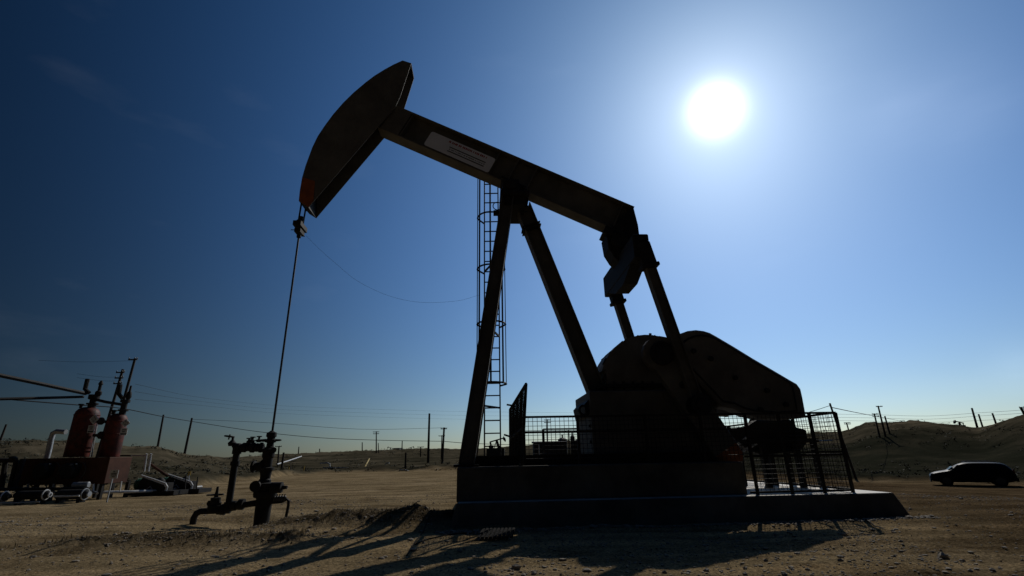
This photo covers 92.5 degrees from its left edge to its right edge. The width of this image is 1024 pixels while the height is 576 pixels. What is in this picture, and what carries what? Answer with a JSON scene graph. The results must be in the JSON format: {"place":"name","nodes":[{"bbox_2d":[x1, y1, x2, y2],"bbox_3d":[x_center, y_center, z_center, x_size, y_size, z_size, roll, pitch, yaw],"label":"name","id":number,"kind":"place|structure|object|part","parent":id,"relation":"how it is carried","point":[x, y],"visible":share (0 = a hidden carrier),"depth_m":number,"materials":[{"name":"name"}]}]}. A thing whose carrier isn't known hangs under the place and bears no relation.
{"place":"outdoors","nodes":[
{"label":"outdoors","id":0,"kind":"place"},
{"bbox_2d":[0,414,1023,575],"bbox_3d":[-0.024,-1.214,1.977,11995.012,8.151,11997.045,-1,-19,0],"label":"ground","id":1,"kind":"structure","parent":0,"point":[384,482],"depth_m":7.47,"materials":[{"name":"brown soil"}]},
{"bbox_2d":[0,424,7,440],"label":"utility pole","id":2,"kind":"object","parent":1,"relation":"on","point":[3,432],"visible":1,"depth_m":67.58,"materials":[{"name":"brown wood"}]},
{"bbox_2d":[0,491,11,505],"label":"horizontal drum","id":3,"kind":"object","parent":1,"relation":"on","point":[5,496],"visible":1,"depth_m":14.06,"materials":[{"name":"metal"}]},
{"bbox_2d":[0,456,25,487],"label":"pipe frame","id":4,"kind":"object","parent":1,"relation":"on","point":[16,472],"visible":0.82,"depth_m":15.43,"materials":[{"name":"metal"}]},
{"bbox_2d":[0,501,39,503],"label":"ground pipe","id":5,"kind":"object","parent":1,"relation":"on","point":[18,502],"visible":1,"depth_m":13.96,"materials":[{"name":"grey metal"}]},
{"bbox_2d":[13,489,52,504],"bbox_3d":[-13.985,6.111,14.277,1.079,0.452,0.300,-1,-19,0],"label":"horizontal drum","id":6,"kind":"object","parent":1,"relation":"on","point":[42,496],"visible":0.98,"depth_m":14.21,"materials":[{"name":"metal"}]},
{"bbox_2d":[53,495,79,496],"bbox_3d":[-13.083,6.110,14.386,0.713,0.053,0.082,0,-19,-4],"label":"ground pipe","id":7,"kind":"object","parent":6,"relation":"attached to","point":[68,496],"visible":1,"depth_m":14.37,"materials":[{"name":"grey metal"}]},
{"bbox_2d":[0,487,91,491],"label":"ground pipe","id":8,"kind":"object","parent":1,"relation":"on","point":[32,488],"visible":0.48,"depth_m":14.95,"materials":[{"name":"metal"}]},
{"bbox_2d":[71,482,90,486],"bbox_3d":[-13.383,6.116,15.223,0.499,0.176,0.180,-1,-19,0],"label":"steel cylinder","id":9,"kind":"object","parent":8,"relation":"on","point":[80,484],"visible":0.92,"depth_m":15.16,"materials":[{"name":"silver metal"}]},
{"bbox_2d":[13,457,131,501],"bbox_3d":[-14.573,6.355,16.275,2.849,1.351,1.570,-1,-19,0],"label":"equipment skid","id":10,"kind":"object","parent":1,"relation":"on","point":[49,472],"visible":0.88,"depth_m":15.90,"materials":[{"name":"metal"}]},
{"bbox_2d":[44,429,67,457],"bbox_3d":[-15.722,5.348,16.878,0.538,0.964,0.170,-1,-19,0],"label":"insulated pipe","id":11,"kind":"object","parent":10,"relation":"on","point":[49,446],"visible":0.9,"depth_m":16.87,"materials":[{"name":"silver metal"}]},
{"bbox_2d":[63,379,106,456],"bbox_3d":[-14.661,4.495,17.115,1.222,2.667,0.744,-5,-19,11],"label":"separator vessel","id":12,"kind":"object","parent":10,"relation":"on","point":[85,423],"visible":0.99,"depth_m":16.80,"materials":[{"name":"red paint"}]},
{"bbox_2d":[0,396,83,400],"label":"overhead pipe","id":13,"kind":"object","parent":12,"relation":"attached to","point":[35,398],"visible":1,"depth_m":15.90,"materials":[{"name":"metal"}]},
{"bbox_2d":[0,373,86,394],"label":"overhead pipe","id":14,"kind":"object","parent":12,"relation":"attached to","point":[19,379],"visible":1,"depth_m":15.61,"materials":[{"name":"metal"}]},
{"bbox_2d":[89,399,121,405],"bbox_3d":[-14.437,4.011,17.376,1.086,0.317,0.223,2,-19,-10],"label":"overhead pipe","id":15,"kind":"object","parent":12,"relation":"attached to","point":[107,402],"visible":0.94,"depth_m":17.32,"materials":[{"name":"metal"}]},
{"bbox_2d":[98,384,131,456],"bbox_3d":[-13.807,4.625,17.189,0.621,2.452,0.982,16,-26,-41],"label":"separator vessel","id":16,"kind":"object","parent":10,"relation":"on","point":[115,431],"visible":0.99,"depth_m":16.99,"materials":[{"name":"red paint"}]},
{"bbox_2d":[53,488,91,502],"bbox_3d":[-13.155,6.226,14.654,1.040,0.445,0.340,-1,-19,0],"label":"horizontal drum","id":17,"kind":"object","parent":1,"relation":"on","point":[85,493],"visible":0.95,"depth_m":14.57,"materials":[{"name":"metal"}]},
{"bbox_2d":[92,484,97,493],"bbox_3d":[-13.231,6.385,15.569,0.447,0.316,0.083,-12,-22,28],"label":"drain pipe","id":18,"kind":"object","parent":1,"relation":"on","point":[93,491],"visible":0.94,"depth_m":15.62,"materials":[{"name":"grey metal"}]},
{"bbox_2d":[95,369,124,456],"bbox_3d":[-27.175,9.044,32.981,0.781,7.177,0.307,-1,-19,0],"label":"utility pole","id":19,"kind":"object","parent":1,"relation":"on","point":[120,377],"visible":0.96,"depth_m":33.56,"materials":[{"name":"brown wood"}]},
{"bbox_2d":[106,470,118,501],"bbox_3d":[-11.860,5.868,14.534,0.240,0.891,0.076,-1,-19,0],"label":"warning sign","id":20,"kind":"object","parent":1,"relation":"on","point":[113,474],"visible":1,"depth_m":14.59,"materials":[{"name":"grey metal"}]},
{"bbox_2d":[120,357,137,407],"bbox_3d":[-24.117,8.030,30.138,0.655,7.546,0.286,-1,-19,0],"label":"utility pole","id":21,"kind":"object","parent":1,"relation":"on","point":[129,377],"visible":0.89,"depth_m":30.97,"materials":[{"name":"brown wood"}]},
{"bbox_2d":[139,392,421,414],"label":"power line","id":22,"kind":"object","parent":21,"relation":"attached to","point":[265,408],"visible":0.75,"depth_m":75.64,"materials":[{"name":"black metal"}]},
{"bbox_2d":[137,384,550,412],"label":"power line","id":23,"kind":"object","parent":21,"relation":"attached to","point":[348,408],"visible":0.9,"depth_m":91.98,"materials":[{"name":"black metal"}]},
{"bbox_2d":[92,486,202,493],"bbox_3d":[-12.556,7.126,17.332,0.687,0.142,3.823,-9,-20,21],"label":"ground pipe","id":24,"kind":"object","parent":1,"relation":"on","point":[129,491],"visible":0.53,"depth_m":16.43,"materials":[{"name":"grey metal"}]},
{"bbox_2d":[128,475,188,495],"bbox_3d":[-12.513,6.954,17.361,1.700,0.684,0.800,-1,-19,0],"label":"pump unit","id":25,"kind":"object","parent":1,"relation":"on","point":[161,485],"visible":0.89,"depth_m":17.07,"materials":[{"name":"metal"}]},
{"bbox_2d":[143,454,147,471],"bbox_3d":[-13.308,6.335,17.791,0.117,0.626,0.070,-1,-19,0],"label":"standpipe","id":26,"kind":"object","parent":25,"relation":"on","point":[145,461],"visible":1,"depth_m":17.77,"materials":[{"name":"grey metal"}]},
{"bbox_2d":[147,453,151,471],"bbox_3d":[-13.151,6.334,17.790,0.104,0.625,0.070,-1,-19,0],"label":"standpipe","id":27,"kind":"object","parent":25,"relation":"on","point":[149,463],"visible":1,"depth_m":17.77,"materials":[{"name":"grey metal"}]},
{"bbox_2d":[150,463,168,476],"bbox_3d":[-13.046,6.704,18.085,0.834,0.544,0.100,-1,-19,0],"label":"sloping pipe","id":28,"kind":"object","parent":25,"relation":"attached to","point":[159,470],"visible":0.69,"depth_m":18.04,"materials":[{"name":"grey metal"}]},
{"bbox_2d":[157,415,163,446],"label":"utility pole","id":29,"kind":"object","parent":1,"relation":"on","point":[160,431],"visible":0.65,"depth_m":73.21,"materials":[{"name":"brown wood"}]},
{"bbox_2d":[164,474,211,492],"bbox_3d":[-12.250,7.274,18.306,1.700,0.684,0.800,-1,-19,0],"label":"pump unit","id":30,"kind":"object","parent":1,"relation":"on","point":[179,484],"visible":0.58,"depth_m":18.03,"materials":[{"name":"metal"}]},
{"bbox_2d":[183,418,192,453],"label":"utility pole","id":31,"kind":"object","parent":1,"relation":"on","point":[187,440],"visible":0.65,"depth_m":71.03,"materials":[{"name":"brown wood"}]},
{"bbox_2d":[189,431,289,525],"bbox_3d":[-5.229,3.783,9.589,1.826,1.897,0.511,-1,-19,0],"label":"wellhead","id":32,"kind":"object","parent":1,"relation":"on","point":[264,489],"visible":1,"depth_m":9.47,"materials":[{"name":"metal"}]},
{"bbox_2d":[4,502,533,547],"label":"dry weeds","id":33,"kind":"object","parent":1,"relation":"on","point":[213,532],"visible":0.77,"depth_m":7.12,"materials":[{"name":"brown plant"}]},
{"bbox_2d":[275,445,281,465],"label":"utility pole","id":34,"kind":"object","parent":1,"relation":"on","point":[278,453],"visible":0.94,"depth_m":71.15,"materials":[{"name":"brown wood"}]},
{"bbox_2d":[280,452,284,469],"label":"utility pole","id":35,"kind":"object","parent":1,"relation":"on","point":[282,461],"visible":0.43,"depth_m":41.58,"materials":[{"name":"brown wood"}]},
{"bbox_2d":[276,456,301,464],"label":"white conduit","id":36,"kind":"object","parent":1,"relation":"on","point":[289,460],"visible":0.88,"depth_m":81.20,"materials":[{"name":"metal"}]},
{"bbox_2d":[323,467,348,468],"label":"field pipe","id":37,"kind":"object","parent":1,"relation":"on","point":[335,467],"visible":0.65,"depth_m":54.54,"materials":[{"name":"grey metal"}]},
{"bbox_2d":[406,511,432,555],"bbox_3d":[-1.308,3.640,7.529,0.194,0.219,3.699,-1,-19,0],"label":"ground cable","id":38,"kind":"object","parent":1,"relation":"on","point":[419,535],"visible":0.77,"depth_m":6.97,"materials":[{"name":"black rubber"}]},
{"bbox_2d":[427,413,429,462],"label":"utility pole","id":39,"kind":"object","parent":1,"relation":"on","point":[428,447],"visible":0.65,"depth_m":76.38,"materials":[{"name":"brown wood"}]},
{"bbox_2d":[195,419,442,429],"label":"power line","id":40,"kind":"object","parent":39,"relation":"attached to","point":[303,425],"visible":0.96,"depth_m":71.80,"materials":[{"name":"black metal"}]},
{"bbox_2d":[414,533,470,544],"bbox_3d":[-1.004,3.499,6.865,0.170,0.030,1.178,-13,-22,31],"label":"ground cable","id":41,"kind":"object","parent":1,"relation":"on","point":[440,536],"visible":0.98,"depth_m":6.95,"materials":[{"name":"black rubber"}]},
{"bbox_2d":[441,427,446,463],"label":"utility pole","id":42,"kind":"object","parent":1,"relation":"on","point":[442,456],"visible":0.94,"depth_m":51.40,"materials":[{"name":"brown wood"}]},
{"bbox_2d":[15,400,441,441],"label":"power line","id":43,"kind":"object","parent":42,"relation":"attached to","point":[185,420],"visible":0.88,"depth_m":41.13,"materials":[{"name":"black metal"}]},
{"bbox_2d":[477,527,514,538],"bbox_3d":[-0.213,3.455,6.907,0.515,0.070,0.565,-1,-19,0],"label":"ribbed mat","id":44,"kind":"object","parent":1,"relation":"on","point":[495,533],"visible":1,"depth_m":6.84,"materials":[{"name":"black rubber"}]},
{"bbox_2d":[487,436,505,455],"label":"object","id":45,"kind":"object","parent":1,"relation":"on","point":[492,451],"visible":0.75,"depth_m":56.59,"materials":[{"name":"metal"}]},
{"bbox_2d":[0,419,1023,497],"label":"scrub","id":46,"kind":"object","parent":1,"relation":"on","point":[240,466],"visible":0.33,"depth_m":46.50,"materials":[{"name":"plant"}]},
{"bbox_2d":[532,441,566,454],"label":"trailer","id":47,"kind":"object","parent":1,"relation":"on","point":[558,445],"visible":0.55,"depth_m":49.44,"materials":[{"name":"black metal"}]},
{"bbox_2d":[570,433,575,453],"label":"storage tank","id":48,"kind":"object","parent":1,"relation":"on","point":[572,443],"visible":0.49,"depth_m":53.19,"materials":[{"name":"black metal"}]},
{"bbox_2d":[450,481,909,527],"bbox_3d":[2.667,4.661,10.311,7.889,0.810,5.461,0,-19,-3],"label":"concrete pad","id":49,"kind":"object","parent":1,"relation":"on","point":[767,507],"visible":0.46,"depth_m":8.01,"materials":[{"name":"concrete"}]},
{"bbox_2d":[456,461,746,502],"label":"concrete block","id":50,"kind":"structure","parent":49,"relation":"on","point":[538,482],"depth_m":8.44,"materials":[{"name":"concrete"}]},
{"bbox_2d":[504,383,527,465],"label":"fence gate","id":51,"kind":"structure","parent":50,"relation":"on","point":[517,410],"depth_m":9.54,"materials":[{"name":"metal"}]},
{"bbox_2d":[271,60,805,466],"bbox_3d":[0.257,-0.841,11.646,10.668,10.551,3.374,-1,-19,0],"label":"pumpjack","id":52,"kind":"object","parent":50,"relation":"on","point":[675,371],"visible":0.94,"depth_m":10.70,"materials":[{"name":"metal"}]},
{"bbox_2d":[326,255,477,302],"bbox_3d":[-2.682,-0.326,11.595,4.214,1.213,0.142,9,-21,-27],"label":"slack line","id":53,"kind":"object","parent":52,"relation":"hanging from","point":[394,297],"visible":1,"depth_m":11.69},
{"bbox_2d":[542,425,727,454],"bbox_3d":[3.236,4.245,12.475,4.903,1.365,0.050,0,-19,-3],"label":"guard fence","id":54,"kind":"object","parent":49,"relation":"on","point":[543,436],"visible":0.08,"depth_m":12.50,"materials":[{"name":"metal"}]},
{"bbox_2d":[522,412,854,494],"bbox_3d":[3.062,2.901,8.564,5.747,1.365,0.045,0,-19,-3],"label":"guard fence","id":55,"kind":"object","parent":49,"relation":"on","point":[701,429],"visible":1,"depth_m":8.63,"materials":[{"name":"metal"}]},
{"bbox_2d":[728,419,821,487],"bbox_3d":[5.380,3.478,10.533,1.857,1.473,1.100,0,-19,-3],"label":"electric motor","id":56,"kind":"object","parent":49,"relation":"on","point":[764,442],"visible":0.52,"depth_m":10.20,"materials":[{"name":"metal"}]},
{"bbox_2d":[728,414,849,488],"bbox_3d":[5.793,3.588,10.710,0.050,1.365,4.140,0,-19,-3],"label":"guard fence","id":57,"kind":"object","parent":49,"relation":"on","point":[800,458],"visible":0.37,"depth_m":9.77,"materials":[{"name":"metal"}]},
{"bbox_2d":[829,403,856,478],"bbox_3d":[26.993,12.598,39.909,0.952,6.334,0.190,-1,-19,0],"label":"utility pole","id":58,"kind":"object","parent":1,"relation":"on","point":[849,460],"visible":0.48,"depth_m":39.43,"materials":[{"name":"brown wood"}]},
{"bbox_2d":[832,407,902,421],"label":"power line","id":59,"kind":"object","parent":58,"relation":"attached to","point":[860,413],"visible":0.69,"depth_m":56.45,"materials":[{"name":"black metal"}]},
{"bbox_2d":[872,413,880,437],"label":"utility pole","id":60,"kind":"object","parent":1,"relation":"on","point":[874,416],"visible":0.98,"depth_m":72.99,"materials":[{"name":"brown wood"}]},
{"bbox_2d":[876,406,886,436],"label":"utility pole","id":61,"kind":"object","parent":1,"relation":"on","point":[881,420],"visible":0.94,"depth_m":72.14,"materials":[{"name":"brown wood"}]},
{"bbox_2d":[884,416,890,433],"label":"utility pole","id":62,"kind":"object","parent":1,"relation":"on","point":[887,425],"visible":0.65,"depth_m":73.87,"materials":[{"name":"brown wood"}]},
{"bbox_2d":[971,408,977,426],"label":"utility pole","id":63,"kind":"object","parent":1,"relation":"on","point":[975,421],"visible":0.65,"depth_m":91.43,"materials":[{"name":"brown wood"}]},
{"bbox_2d":[929,461,1019,486],"bbox_3d":[29.562,11.956,31.639,4.216,1.510,2.300,-14,-23,34],"label":"parked car","id":64,"kind":"object","parent":1,"relation":"on","point":[998,474],"visible":1,"depth_m":30.91,"materials":[{"name":"black paint"}]},
{"bbox_3d":[28.619,11.487,31.450,0.714,0.350,0.208,-14,-23,34],"label":"side window","id":65,"kind":"part","parent":64,"relation":"part of","materials":[{"name":"black glass"}]},
{"bbox_3d":[29.231,11.323,31.037,0.756,0.368,0.219,-14,-23,34],"label":"side window","id":66,"kind":"part","parent":64,"relation":"part of","materials":[{"name":"black glass"}]},
{"bbox_3d":[29.905,11.153,30.566,0.924,0.359,0.213,-14,-23,34],"label":"side window","id":67,"kind":"part","parent":64,"relation":"part of","materials":[{"name":"black glass"}]},
{"bbox_2d":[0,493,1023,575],"bbox_3d":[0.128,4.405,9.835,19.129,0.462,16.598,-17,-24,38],"label":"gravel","id":68,"kind":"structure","parent":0,"point":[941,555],"depth_m":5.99,"materials":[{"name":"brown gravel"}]},
{"bbox_2d":[0,0,1023,456],"label":"sky","id":69,"kind":"structure","parent":0,"point":[830,192],"materials":[{"name":"blue"}]},
{"bbox_2d":[434,514,940,534],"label":"gravel","id":70,"kind":"structure","parent":0,"point":[810,521],"depth_m":7.60,"materials":[{"name":"brown gravel"}]},
{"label":"utility pole","id":71,"kind":"object","parent":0,"visible":0},
{"bbox_2d":[135,399,575,420],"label":"power line","id":72,"kind":"object","parent":71,"relation":"attached to","point":[303,414],"visible":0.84,"depth_m":85.98,"materials":[{"name":"black metal"}]},
{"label":"utility pole","id":73,"kind":"object","parent":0,"visible":0},
{"bbox_2d":[840,413,1020,418],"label":"power line","id":74,"kind":"object","parent":73,"relation":"attached to","point":[943,418],"visible":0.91,"depth_m":90.44,"materials":[{"name":"black metal"}]},
{"bbox_2d":[855,410,1017,415],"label":"power line","id":75,"kind":"object","parent":73,"relation":"attached to","point":[939,415],"visible":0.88,"depth_m":90.74,"materials":[{"name":"black metal"}]}
]}

